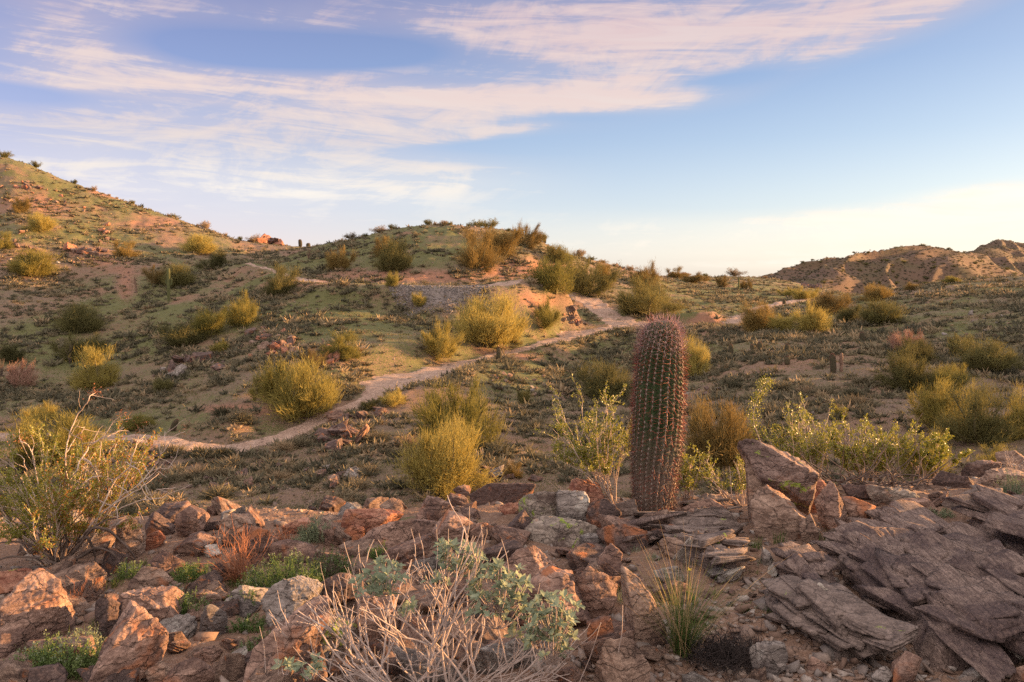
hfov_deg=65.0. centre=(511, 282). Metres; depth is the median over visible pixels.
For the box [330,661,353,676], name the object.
loose stone
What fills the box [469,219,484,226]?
skyline shrub
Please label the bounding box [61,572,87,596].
bare shrub
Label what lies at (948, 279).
palo verde
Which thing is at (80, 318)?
palo verde
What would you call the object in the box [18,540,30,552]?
loose stone
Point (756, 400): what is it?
creosote wand
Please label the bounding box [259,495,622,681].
brittlebush
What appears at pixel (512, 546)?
loose stone
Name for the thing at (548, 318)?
palo verde
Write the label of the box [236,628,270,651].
herb clump
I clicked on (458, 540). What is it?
loose stone
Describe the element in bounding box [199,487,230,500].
bursage clump
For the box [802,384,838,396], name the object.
bursage clump
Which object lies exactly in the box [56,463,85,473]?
bursage clump
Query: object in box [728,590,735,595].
loose stone
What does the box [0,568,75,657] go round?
boulder
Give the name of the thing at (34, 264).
palo verde
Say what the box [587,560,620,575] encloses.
loose stone
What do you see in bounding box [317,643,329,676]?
loose stone
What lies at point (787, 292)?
palo verde
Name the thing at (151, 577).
boulder
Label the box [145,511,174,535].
boulder
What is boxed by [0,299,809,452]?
path
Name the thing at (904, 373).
palo verde
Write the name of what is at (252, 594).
herb clump
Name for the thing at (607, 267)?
palo verde
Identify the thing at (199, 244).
palo verde
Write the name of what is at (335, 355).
outcrop rock
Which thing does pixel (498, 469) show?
outcrop rock
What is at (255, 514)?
loose stone
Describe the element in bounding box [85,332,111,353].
palo verde
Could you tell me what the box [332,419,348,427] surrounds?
outcrop rock
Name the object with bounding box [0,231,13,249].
palo verde
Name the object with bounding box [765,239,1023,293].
hill
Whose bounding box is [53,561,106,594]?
boulder
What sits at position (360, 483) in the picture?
bursage clump
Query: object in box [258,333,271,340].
outcrop rock
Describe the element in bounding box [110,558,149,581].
herb clump
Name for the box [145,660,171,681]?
boulder
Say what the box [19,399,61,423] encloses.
palo verde
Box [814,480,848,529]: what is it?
boulder
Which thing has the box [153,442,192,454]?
bursage clump
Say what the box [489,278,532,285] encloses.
path
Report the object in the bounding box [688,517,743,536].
boulder
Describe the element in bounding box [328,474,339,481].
outcrop rock
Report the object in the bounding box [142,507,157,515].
bursage clump
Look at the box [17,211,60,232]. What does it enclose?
palo verde
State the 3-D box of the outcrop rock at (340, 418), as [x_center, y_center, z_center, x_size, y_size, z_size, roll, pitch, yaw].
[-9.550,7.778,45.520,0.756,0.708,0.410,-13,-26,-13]
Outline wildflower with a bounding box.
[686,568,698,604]
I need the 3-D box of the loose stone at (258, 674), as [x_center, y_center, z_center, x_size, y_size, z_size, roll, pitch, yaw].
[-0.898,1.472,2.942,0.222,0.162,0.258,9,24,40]
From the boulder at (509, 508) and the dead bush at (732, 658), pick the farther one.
the boulder at (509, 508)
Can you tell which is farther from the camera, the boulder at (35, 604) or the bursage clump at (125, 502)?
the bursage clump at (125, 502)
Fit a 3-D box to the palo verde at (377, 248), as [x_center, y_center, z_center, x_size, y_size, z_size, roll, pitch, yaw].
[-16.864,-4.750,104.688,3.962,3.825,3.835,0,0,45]
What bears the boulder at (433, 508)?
on the ground at (378, 366)
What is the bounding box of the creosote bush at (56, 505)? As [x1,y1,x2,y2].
[0,383,199,569]
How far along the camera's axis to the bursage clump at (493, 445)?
36.22 m
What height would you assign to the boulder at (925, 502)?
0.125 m
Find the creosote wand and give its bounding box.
[744,373,777,440]
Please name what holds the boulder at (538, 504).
on the ground at (378, 366)
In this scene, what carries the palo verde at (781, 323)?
on the ground at (378, 366)
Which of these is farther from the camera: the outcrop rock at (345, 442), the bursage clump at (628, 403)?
the bursage clump at (628, 403)
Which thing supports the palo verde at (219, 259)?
on the ground at (378, 366)
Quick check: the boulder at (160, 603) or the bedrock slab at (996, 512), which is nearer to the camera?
the boulder at (160, 603)
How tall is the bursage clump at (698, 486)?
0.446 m
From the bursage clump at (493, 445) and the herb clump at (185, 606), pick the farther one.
the bursage clump at (493, 445)
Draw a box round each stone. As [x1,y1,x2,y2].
[0,651,36,681]
[17,547,35,555]
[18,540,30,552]
[25,631,91,658]
[33,536,72,553]
[44,554,76,573]
[47,512,79,527]
[54,635,96,672]
[58,621,106,654]
[67,594,91,615]
[68,631,95,651]
[70,528,115,558]
[70,576,107,595]
[76,665,103,681]
[81,587,97,601]
[101,547,128,576]
[104,667,139,681]
[159,613,197,638]
[167,567,174,575]
[167,639,190,652]
[173,531,216,556]
[184,583,191,591]
[185,570,226,596]
[186,598,217,621]
[186,647,204,658]
[188,564,203,573]
[191,580,228,600]
[204,521,218,530]
[206,505,217,515]
[210,562,239,581]
[211,496,240,514]
[211,662,217,670]
[214,653,246,681]
[215,598,239,616]
[219,637,237,651]
[220,513,231,519]
[232,507,247,513]
[232,638,244,651]
[245,504,265,527]
[245,650,251,664]
[246,664,297,681]
[251,636,266,646]
[267,625,274,633]
[293,660,327,681]
[308,505,316,509]
[312,514,345,545]
[315,552,344,561]
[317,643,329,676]
[318,495,345,511]
[321,644,332,659]
[323,518,351,544]
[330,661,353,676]
[338,502,362,514]
[338,539,376,557]
[340,560,363,574]
[360,543,384,556]
[363,496,388,508]
[366,633,414,670]
[384,533,432,568]
[386,648,420,676]
[392,582,416,604]
[392,645,471,681]
[398,613,441,642]
[405,587,441,613]
[411,557,438,571]
[411,640,426,652]
[415,569,426,584]
[423,570,447,583]
[446,576,484,606]
[449,633,468,660]
[451,539,470,554]
[458,637,484,665]
[460,507,480,519]
[464,501,476,508]
[473,590,494,609]
[473,643,514,675]
[475,539,523,563]
[475,621,487,641]
[481,616,511,644]
[485,605,508,623]
[485,632,547,656]
[490,525,530,545]
[493,569,503,582]
[499,625,551,667]
[552,666,584,681]
[555,548,570,555]
[566,542,603,573]
[574,567,585,579]
[579,533,604,548]
[581,657,594,671]
[582,634,620,661]
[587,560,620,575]
[598,514,639,528]
[609,576,621,590]
[612,619,633,639]
[638,645,663,661]
[672,536,692,559]
[682,672,710,681]
[686,608,703,622]
[700,590,711,597]
[707,566,729,578]
[715,566,744,581]
[717,575,728,582]
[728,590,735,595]
[748,592,755,596]
[748,667,766,681]
[767,564,777,576]
[875,654,883,661]
[932,491,948,506]
[1006,490,1018,494]
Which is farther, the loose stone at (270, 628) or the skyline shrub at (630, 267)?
the skyline shrub at (630, 267)
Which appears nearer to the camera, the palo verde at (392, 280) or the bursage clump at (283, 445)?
the bursage clump at (283, 445)
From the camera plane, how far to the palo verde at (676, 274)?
160.90 m
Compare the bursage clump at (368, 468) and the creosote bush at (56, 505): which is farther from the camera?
the bursage clump at (368, 468)
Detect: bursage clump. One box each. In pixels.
[0,503,19,516]
[21,464,65,480]
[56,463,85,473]
[65,399,91,411]
[103,495,149,510]
[118,507,143,515]
[132,490,163,502]
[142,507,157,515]
[146,471,181,484]
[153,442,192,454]
[175,462,211,477]
[176,472,200,481]
[185,464,216,476]
[187,443,222,457]
[192,482,240,499]
[193,464,231,478]
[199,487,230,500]
[208,404,234,416]
[209,443,240,457]
[212,454,253,468]
[220,408,252,418]
[225,411,256,422]
[261,466,294,480]
[264,438,297,451]
[270,501,307,509]
[287,436,313,447]
[315,486,369,505]
[332,474,373,490]
[340,495,358,502]
[344,460,373,469]
[355,461,384,476]
[362,428,395,442]
[384,478,412,488]
[387,432,418,447]
[475,438,499,451]
[475,459,508,472]
[481,441,518,454]
[514,408,542,417]
[521,419,547,429]
[543,421,578,432]
[573,433,598,445]
[617,489,634,497]
[622,398,632,406]
[684,402,699,413]
[694,484,718,494]
[696,477,737,492]
[697,479,720,488]
[707,466,737,480]
[721,378,746,388]
[751,401,784,416]
[755,420,792,436]
[767,380,797,390]
[797,383,814,394]
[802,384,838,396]
[817,400,850,410]
[835,392,879,405]
[837,384,867,396]
[848,372,879,384]
[962,397,1003,407]
[1008,371,1023,382]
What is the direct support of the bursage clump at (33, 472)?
on the ground at (378, 366)
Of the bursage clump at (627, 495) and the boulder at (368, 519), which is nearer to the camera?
the boulder at (368, 519)
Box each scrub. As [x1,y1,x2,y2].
[0,159,1023,515]
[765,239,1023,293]
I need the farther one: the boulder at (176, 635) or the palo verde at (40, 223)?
the palo verde at (40, 223)
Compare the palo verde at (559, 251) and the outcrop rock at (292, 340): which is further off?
the palo verde at (559, 251)
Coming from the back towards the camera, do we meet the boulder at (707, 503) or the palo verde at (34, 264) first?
the palo verde at (34, 264)
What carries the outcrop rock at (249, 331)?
on the ground at (378, 366)
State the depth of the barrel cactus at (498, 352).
65.83 m
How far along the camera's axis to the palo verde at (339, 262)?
100.27 m
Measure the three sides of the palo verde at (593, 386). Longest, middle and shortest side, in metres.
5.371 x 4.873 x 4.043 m
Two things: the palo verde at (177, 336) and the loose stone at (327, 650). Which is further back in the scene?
the palo verde at (177, 336)
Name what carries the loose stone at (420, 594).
on the ground at (378, 366)
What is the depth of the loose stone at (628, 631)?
3.16 m
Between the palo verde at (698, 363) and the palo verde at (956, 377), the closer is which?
the palo verde at (956, 377)
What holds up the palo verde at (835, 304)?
on the ground at (378, 366)
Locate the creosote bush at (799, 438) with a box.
[762,391,843,478]
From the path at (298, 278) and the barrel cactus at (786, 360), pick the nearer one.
the barrel cactus at (786, 360)
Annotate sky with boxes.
[0,0,1023,276]
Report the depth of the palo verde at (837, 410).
36.70 m
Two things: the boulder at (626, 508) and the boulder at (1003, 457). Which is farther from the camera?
the boulder at (1003, 457)
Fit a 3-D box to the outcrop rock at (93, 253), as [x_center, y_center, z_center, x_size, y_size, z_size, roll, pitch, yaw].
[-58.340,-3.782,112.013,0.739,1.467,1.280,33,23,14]
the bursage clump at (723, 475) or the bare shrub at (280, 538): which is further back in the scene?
the bursage clump at (723, 475)
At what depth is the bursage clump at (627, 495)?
28.33 m
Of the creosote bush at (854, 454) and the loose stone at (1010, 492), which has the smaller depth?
the loose stone at (1010, 492)
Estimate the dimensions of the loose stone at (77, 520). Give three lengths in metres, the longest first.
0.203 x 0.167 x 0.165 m
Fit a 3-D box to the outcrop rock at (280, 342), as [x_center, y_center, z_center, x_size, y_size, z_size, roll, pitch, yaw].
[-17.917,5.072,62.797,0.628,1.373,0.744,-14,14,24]
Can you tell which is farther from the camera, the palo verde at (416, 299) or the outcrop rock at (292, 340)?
the palo verde at (416, 299)
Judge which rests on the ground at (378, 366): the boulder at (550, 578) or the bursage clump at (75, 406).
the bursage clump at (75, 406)
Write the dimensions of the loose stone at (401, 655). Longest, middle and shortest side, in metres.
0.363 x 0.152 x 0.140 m
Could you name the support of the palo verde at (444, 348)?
on the ground at (378, 366)
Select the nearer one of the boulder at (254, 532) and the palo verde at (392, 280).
the boulder at (254, 532)
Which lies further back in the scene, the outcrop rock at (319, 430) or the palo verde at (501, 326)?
the palo verde at (501, 326)
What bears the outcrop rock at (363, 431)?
on the ground at (378, 366)
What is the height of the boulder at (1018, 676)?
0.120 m
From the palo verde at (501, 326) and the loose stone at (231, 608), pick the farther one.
the palo verde at (501, 326)
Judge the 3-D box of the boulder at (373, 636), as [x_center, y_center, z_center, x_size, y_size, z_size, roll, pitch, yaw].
[-0.571,1.431,3.414,0.195,0.270,0.219,0,0,0]
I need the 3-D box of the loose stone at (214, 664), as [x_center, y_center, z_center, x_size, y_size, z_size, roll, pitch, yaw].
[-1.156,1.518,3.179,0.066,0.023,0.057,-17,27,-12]
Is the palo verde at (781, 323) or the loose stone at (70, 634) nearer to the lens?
the loose stone at (70, 634)
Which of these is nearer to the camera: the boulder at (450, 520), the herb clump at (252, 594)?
the herb clump at (252, 594)
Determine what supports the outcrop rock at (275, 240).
on the ground at (378, 366)
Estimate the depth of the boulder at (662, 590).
3.57 m
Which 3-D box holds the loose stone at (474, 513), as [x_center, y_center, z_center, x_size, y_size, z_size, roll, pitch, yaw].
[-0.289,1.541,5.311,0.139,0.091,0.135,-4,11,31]
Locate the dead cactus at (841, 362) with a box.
[839,353,843,371]
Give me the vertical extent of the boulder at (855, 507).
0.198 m
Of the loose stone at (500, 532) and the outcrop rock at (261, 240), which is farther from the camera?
the outcrop rock at (261, 240)
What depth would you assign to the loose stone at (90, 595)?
3.95 m
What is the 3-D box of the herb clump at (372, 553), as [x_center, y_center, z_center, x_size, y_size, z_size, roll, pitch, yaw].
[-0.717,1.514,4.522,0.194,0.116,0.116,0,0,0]
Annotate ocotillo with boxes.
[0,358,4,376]
[64,342,72,363]
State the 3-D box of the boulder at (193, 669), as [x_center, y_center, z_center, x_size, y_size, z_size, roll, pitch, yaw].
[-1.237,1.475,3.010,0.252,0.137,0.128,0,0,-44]
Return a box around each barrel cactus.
[170,419,178,430]
[496,347,501,360]
[625,311,690,510]
[729,344,733,352]
[757,341,762,352]
[784,356,789,364]
[829,353,836,372]
[860,332,864,340]
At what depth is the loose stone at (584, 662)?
2.99 m
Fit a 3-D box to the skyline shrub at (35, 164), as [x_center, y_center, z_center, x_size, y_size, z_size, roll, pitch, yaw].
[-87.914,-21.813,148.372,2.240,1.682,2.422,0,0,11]
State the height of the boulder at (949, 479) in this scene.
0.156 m
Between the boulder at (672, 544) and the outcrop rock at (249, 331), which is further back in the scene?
the outcrop rock at (249, 331)
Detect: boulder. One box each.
[0,568,32,594]
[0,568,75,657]
[28,663,68,681]
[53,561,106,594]
[88,600,168,681]
[94,593,122,639]
[115,518,146,560]
[119,586,184,621]
[126,566,172,591]
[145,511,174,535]
[145,530,165,549]
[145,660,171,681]
[146,550,187,573]
[157,501,191,525]
[161,657,215,681]
[167,631,187,646]
[175,505,209,536]
[194,645,222,661]
[195,589,221,602]
[199,604,227,636]
[203,544,221,557]
[218,513,255,546]
[224,585,267,617]
[232,645,247,654]
[236,526,271,568]
[243,595,330,681]
[260,575,323,626]
[269,539,316,563]
[281,517,314,533]
[320,608,365,652]
[321,572,363,605]
[324,529,343,545]
[341,508,403,534]
[344,524,364,540]
[356,588,400,647]
[359,520,413,548]
[379,498,404,512]
[411,519,436,539]
[416,495,452,520]
[432,509,475,546]
[447,493,467,506]
[453,485,470,496]
[468,522,492,539]
[469,482,535,505]
[497,502,517,514]
[501,545,556,577]
[507,508,531,529]
[514,566,590,627]
[518,491,556,520]
[524,515,598,547]
[556,490,589,521]
[567,478,603,502]
[576,566,617,618]
[586,498,621,528]
[586,615,614,641]
[593,637,650,681]
[596,524,648,553]
[597,543,622,576]
[615,499,638,517]
[621,565,666,646]
[640,509,673,530]
[650,523,675,539]
[650,580,689,604]
[653,566,684,583]
[659,537,684,557]
[678,498,726,511]
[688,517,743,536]
[737,439,818,514]
[744,456,764,526]
[749,640,787,675]
[750,484,804,538]
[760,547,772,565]
[799,513,822,542]
[806,656,827,672]
[810,479,826,513]
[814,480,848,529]
[817,582,828,589]
[841,484,869,499]
[841,496,875,521]
[865,484,920,504]
[870,666,892,681]
[891,650,921,681]
[899,497,937,511]
[928,491,942,501]
[931,470,973,488]
[941,487,1002,508]
[959,667,985,681]
[961,460,1001,477]
[974,467,1023,493]
[995,450,1023,466]
[1008,665,1023,681]
[1009,650,1023,659]
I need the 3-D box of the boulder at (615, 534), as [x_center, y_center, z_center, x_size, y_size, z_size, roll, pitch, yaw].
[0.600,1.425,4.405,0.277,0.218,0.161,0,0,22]
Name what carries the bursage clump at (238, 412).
on the ground at (378, 366)
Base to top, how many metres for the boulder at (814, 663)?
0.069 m
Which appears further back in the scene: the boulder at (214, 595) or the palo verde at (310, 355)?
the palo verde at (310, 355)
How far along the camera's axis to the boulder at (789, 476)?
4.79 m
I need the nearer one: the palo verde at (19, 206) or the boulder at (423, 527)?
the boulder at (423, 527)
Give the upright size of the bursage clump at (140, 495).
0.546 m
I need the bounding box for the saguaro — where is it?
[165,268,171,301]
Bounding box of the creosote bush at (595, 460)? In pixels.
[533,374,632,503]
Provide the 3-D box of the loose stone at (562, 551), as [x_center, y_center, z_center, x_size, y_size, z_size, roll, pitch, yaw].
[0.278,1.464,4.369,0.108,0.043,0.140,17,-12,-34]
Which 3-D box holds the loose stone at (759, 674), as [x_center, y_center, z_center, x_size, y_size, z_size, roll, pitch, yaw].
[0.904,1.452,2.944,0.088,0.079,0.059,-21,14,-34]
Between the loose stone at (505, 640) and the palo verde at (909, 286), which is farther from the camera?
the palo verde at (909, 286)
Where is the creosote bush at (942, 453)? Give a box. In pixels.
[891,423,975,480]
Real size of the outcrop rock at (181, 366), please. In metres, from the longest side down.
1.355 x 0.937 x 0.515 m
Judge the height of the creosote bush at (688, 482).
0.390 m
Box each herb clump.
[3,629,101,680]
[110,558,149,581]
[169,557,212,583]
[175,586,212,614]
[224,584,260,605]
[227,612,266,633]
[236,546,331,587]
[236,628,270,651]
[291,536,309,543]
[295,511,333,542]
[304,544,358,575]
[367,540,387,559]
[453,562,491,578]
[930,507,955,517]
[994,468,1023,494]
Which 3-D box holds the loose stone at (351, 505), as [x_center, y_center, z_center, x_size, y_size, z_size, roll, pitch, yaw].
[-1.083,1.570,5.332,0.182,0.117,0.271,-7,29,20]
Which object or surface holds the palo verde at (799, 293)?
on the ground at (378, 366)
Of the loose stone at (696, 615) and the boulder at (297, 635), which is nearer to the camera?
the boulder at (297, 635)
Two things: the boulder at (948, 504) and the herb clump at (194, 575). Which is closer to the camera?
the herb clump at (194, 575)
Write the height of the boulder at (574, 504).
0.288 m
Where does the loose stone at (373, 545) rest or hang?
on the ground at (378, 366)
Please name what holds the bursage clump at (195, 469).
on the ground at (378, 366)
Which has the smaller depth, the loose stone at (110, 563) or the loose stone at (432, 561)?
the loose stone at (432, 561)
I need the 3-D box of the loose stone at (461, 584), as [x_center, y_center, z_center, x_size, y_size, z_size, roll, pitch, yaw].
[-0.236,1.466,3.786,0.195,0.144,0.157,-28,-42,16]
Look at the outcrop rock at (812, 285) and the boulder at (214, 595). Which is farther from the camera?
the outcrop rock at (812, 285)
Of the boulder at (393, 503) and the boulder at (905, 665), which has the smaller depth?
the boulder at (905, 665)
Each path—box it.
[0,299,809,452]
[245,263,329,282]
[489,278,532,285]
[567,291,635,326]
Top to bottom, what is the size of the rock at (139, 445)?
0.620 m
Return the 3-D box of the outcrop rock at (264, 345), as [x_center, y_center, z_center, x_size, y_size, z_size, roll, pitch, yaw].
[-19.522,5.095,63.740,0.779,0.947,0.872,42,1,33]
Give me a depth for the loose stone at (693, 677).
2.89 m
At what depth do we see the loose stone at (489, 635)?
3.29 m
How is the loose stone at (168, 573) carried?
on the ground at (378, 366)
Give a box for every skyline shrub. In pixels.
[0,151,14,157]
[28,160,41,167]
[198,220,211,228]
[244,233,262,241]
[342,232,356,238]
[369,224,385,232]
[423,219,431,224]
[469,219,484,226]
[477,218,499,228]
[571,249,585,256]
[625,265,637,269]
[724,267,748,275]
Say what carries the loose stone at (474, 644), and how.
on the ground at (378, 366)
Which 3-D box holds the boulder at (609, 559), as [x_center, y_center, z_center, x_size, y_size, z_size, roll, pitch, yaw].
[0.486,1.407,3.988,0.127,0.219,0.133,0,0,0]
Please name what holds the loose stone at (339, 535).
on the ground at (378, 366)
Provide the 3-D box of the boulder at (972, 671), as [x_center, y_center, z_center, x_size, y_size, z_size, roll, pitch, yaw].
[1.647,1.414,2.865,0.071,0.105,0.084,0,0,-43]
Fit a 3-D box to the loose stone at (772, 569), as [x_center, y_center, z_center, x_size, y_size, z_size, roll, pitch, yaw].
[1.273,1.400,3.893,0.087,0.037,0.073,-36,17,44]
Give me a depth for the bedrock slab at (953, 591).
3.42 m
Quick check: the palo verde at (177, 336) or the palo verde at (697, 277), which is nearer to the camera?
the palo verde at (177, 336)
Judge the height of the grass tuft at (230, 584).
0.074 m
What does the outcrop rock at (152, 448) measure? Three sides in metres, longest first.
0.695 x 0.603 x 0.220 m
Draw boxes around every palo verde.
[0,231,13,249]
[0,341,30,362]
[0,407,117,470]
[3,243,65,277]
[3,357,42,386]
[11,196,31,212]
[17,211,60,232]
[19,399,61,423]
[46,300,109,332]
[46,328,90,361]
[65,341,129,390]
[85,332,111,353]
[110,239,140,257]
[114,412,158,430]
[139,263,165,284]
[150,319,207,346]
[150,376,174,393]
[157,261,199,287]
[175,232,219,253]
[186,306,235,344]
[192,248,230,270]
[209,336,230,351]
[220,285,261,327]
[246,356,295,402]
[248,348,344,422]
[257,260,302,295]
[297,348,328,369]
[318,327,365,361]
[324,244,360,271]
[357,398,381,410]
[369,234,388,255]
[370,234,418,271]
[379,387,407,407]
[384,269,399,286]
[385,406,504,499]
[402,372,512,450]
[411,291,426,307]
[419,315,465,363]
[429,329,442,341]
[436,285,535,347]
[451,224,505,272]
[483,224,526,259]
[501,312,524,345]
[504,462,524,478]
[514,216,546,250]
[516,386,533,403]
[518,248,584,301]
[527,290,567,335]
[543,240,575,263]
[562,248,625,297]
[566,355,633,402]
[592,259,617,283]
[605,272,690,316]
[628,256,664,288]
[666,264,686,277]
[679,270,711,282]
[679,384,768,471]
[681,333,712,378]
[714,274,728,286]
[734,299,775,331]
[740,278,751,288]
[767,312,798,331]
[775,284,795,295]
[789,296,835,332]
[790,285,821,299]
[803,287,856,315]
[826,403,847,419]
[834,303,861,321]
[853,282,897,301]
[854,297,914,324]
[868,342,942,393]
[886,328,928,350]
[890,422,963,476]
[894,333,941,362]
[901,281,925,290]
[902,371,987,429]
[926,361,988,392]
[927,375,1023,447]
[940,275,961,283]
[944,332,974,352]
[946,332,1023,371]
[970,441,1010,461]
[1002,378,1023,442]
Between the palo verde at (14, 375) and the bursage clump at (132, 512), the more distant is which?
the palo verde at (14, 375)
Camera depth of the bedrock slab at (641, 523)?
4.66 m
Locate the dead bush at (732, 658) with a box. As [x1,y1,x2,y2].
[660,612,798,681]
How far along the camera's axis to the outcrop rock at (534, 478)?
32.26 m
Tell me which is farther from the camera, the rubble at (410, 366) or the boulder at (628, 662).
the rubble at (410, 366)
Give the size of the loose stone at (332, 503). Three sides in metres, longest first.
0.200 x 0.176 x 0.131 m
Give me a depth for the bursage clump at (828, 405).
38.87 m
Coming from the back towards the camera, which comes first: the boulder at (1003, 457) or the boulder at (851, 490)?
the boulder at (1003, 457)
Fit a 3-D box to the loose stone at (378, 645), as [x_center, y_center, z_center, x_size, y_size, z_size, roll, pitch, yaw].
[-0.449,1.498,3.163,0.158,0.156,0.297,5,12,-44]
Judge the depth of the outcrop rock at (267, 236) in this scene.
149.64 m
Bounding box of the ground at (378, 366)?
[0,156,1023,681]
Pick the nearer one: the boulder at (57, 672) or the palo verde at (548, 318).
the boulder at (57, 672)
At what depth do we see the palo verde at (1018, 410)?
30.26 m
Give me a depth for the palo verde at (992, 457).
26.08 m
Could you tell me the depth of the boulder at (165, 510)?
5.78 m
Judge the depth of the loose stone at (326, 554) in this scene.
4.43 m
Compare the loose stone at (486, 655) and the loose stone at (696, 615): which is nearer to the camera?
the loose stone at (486, 655)
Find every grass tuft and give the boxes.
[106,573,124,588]
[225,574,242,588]
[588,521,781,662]
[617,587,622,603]
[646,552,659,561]
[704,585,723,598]
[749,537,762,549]
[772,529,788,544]
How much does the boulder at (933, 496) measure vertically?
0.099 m
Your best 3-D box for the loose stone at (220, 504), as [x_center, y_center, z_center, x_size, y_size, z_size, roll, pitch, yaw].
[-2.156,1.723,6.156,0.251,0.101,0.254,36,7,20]
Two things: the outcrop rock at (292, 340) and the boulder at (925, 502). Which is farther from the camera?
the outcrop rock at (292, 340)
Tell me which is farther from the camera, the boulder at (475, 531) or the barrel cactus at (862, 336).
the barrel cactus at (862, 336)
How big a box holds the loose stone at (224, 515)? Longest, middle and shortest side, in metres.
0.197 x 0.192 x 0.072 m
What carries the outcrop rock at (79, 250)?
on the ground at (378, 366)
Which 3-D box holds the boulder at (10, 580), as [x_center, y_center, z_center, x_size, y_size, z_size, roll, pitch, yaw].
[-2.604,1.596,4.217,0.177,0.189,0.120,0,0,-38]
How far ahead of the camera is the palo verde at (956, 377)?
44.20 m
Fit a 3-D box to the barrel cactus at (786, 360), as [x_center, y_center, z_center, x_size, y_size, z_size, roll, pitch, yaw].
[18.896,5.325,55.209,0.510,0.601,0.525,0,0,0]
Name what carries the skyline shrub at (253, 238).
on the ground at (378, 366)
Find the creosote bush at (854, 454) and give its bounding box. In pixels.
[821,407,937,482]
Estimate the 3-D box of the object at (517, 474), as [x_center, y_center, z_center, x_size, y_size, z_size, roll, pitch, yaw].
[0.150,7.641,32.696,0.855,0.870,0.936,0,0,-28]
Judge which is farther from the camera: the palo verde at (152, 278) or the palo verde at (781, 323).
the palo verde at (152, 278)
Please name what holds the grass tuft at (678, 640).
on the ground at (378, 366)
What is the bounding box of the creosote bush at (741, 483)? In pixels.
[690,438,757,503]
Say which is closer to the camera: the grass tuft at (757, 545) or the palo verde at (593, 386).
the grass tuft at (757, 545)
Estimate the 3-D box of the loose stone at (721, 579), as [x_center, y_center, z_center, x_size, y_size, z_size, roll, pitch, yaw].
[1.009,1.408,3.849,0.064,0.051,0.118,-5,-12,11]
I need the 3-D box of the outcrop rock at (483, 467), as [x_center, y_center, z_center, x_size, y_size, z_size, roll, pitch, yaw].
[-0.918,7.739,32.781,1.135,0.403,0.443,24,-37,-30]
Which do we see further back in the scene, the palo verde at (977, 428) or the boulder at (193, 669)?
the palo verde at (977, 428)
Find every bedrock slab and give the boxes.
[597,512,684,546]
[624,493,742,533]
[647,522,756,569]
[760,575,918,660]
[769,541,838,582]
[810,500,1023,681]
[943,483,1023,555]
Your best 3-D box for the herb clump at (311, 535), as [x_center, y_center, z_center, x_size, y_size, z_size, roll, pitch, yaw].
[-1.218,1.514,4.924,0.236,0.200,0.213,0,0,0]
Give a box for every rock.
[62,242,74,250]
[75,246,86,253]
[88,251,98,255]
[132,441,142,451]
[142,445,157,451]
[165,369,184,377]
[166,360,176,371]
[171,355,183,362]
[174,364,186,370]
[190,353,210,363]
[191,352,203,356]
[203,476,218,481]
[208,481,218,488]
[210,362,224,370]
[235,468,247,476]
[243,479,253,485]
[244,327,255,335]
[255,238,265,242]
[257,341,270,349]
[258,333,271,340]
[260,233,270,244]
[269,342,279,350]
[270,237,278,243]
[274,239,283,245]
[276,340,286,345]
[281,347,288,353]
[286,338,295,345]
[314,427,326,437]
[315,469,326,476]
[317,429,333,442]
[325,358,334,364]
[325,410,344,421]
[325,438,342,453]
[328,427,346,436]
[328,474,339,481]
[329,480,338,488]
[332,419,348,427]
[333,352,340,361]
[337,412,348,421]
[337,423,352,439]
[342,439,352,445]
[344,467,359,478]
[347,426,358,435]
[354,423,369,443]
[355,410,367,418]
[374,407,385,416]
[388,285,495,315]
[480,465,493,472]
[490,465,503,476]
[506,473,514,478]
[528,474,542,481]
[569,305,577,312]
[808,284,818,288]
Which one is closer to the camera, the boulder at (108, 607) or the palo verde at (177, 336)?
the boulder at (108, 607)
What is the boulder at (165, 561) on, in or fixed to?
on the ground at (378, 366)
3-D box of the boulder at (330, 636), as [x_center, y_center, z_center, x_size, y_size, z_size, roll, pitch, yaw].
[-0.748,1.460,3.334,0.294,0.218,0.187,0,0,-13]
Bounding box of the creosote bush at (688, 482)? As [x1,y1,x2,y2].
[675,444,711,499]
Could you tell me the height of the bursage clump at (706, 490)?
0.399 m
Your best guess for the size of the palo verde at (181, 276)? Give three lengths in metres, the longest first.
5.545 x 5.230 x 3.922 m
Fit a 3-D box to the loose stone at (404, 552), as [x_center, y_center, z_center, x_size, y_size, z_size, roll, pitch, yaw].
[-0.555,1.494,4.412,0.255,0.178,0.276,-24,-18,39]
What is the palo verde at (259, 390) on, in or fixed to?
on the ground at (378, 366)
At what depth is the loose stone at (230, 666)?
3.04 m
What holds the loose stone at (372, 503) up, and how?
on the ground at (378, 366)
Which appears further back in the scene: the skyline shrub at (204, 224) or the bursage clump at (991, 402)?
the skyline shrub at (204, 224)
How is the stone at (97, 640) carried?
on the ground at (378, 366)
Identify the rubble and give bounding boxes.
[0,158,1023,508]
[0,176,978,503]
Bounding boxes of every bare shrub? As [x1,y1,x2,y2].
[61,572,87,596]
[194,515,287,583]
[272,524,295,541]
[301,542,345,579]
[994,446,1023,471]
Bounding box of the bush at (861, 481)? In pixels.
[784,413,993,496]
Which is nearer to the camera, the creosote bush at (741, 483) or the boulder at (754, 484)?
the boulder at (754, 484)
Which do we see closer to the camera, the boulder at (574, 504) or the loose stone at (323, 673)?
the loose stone at (323, 673)
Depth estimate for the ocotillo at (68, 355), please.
68.47 m
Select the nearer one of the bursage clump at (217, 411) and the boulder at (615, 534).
the boulder at (615, 534)

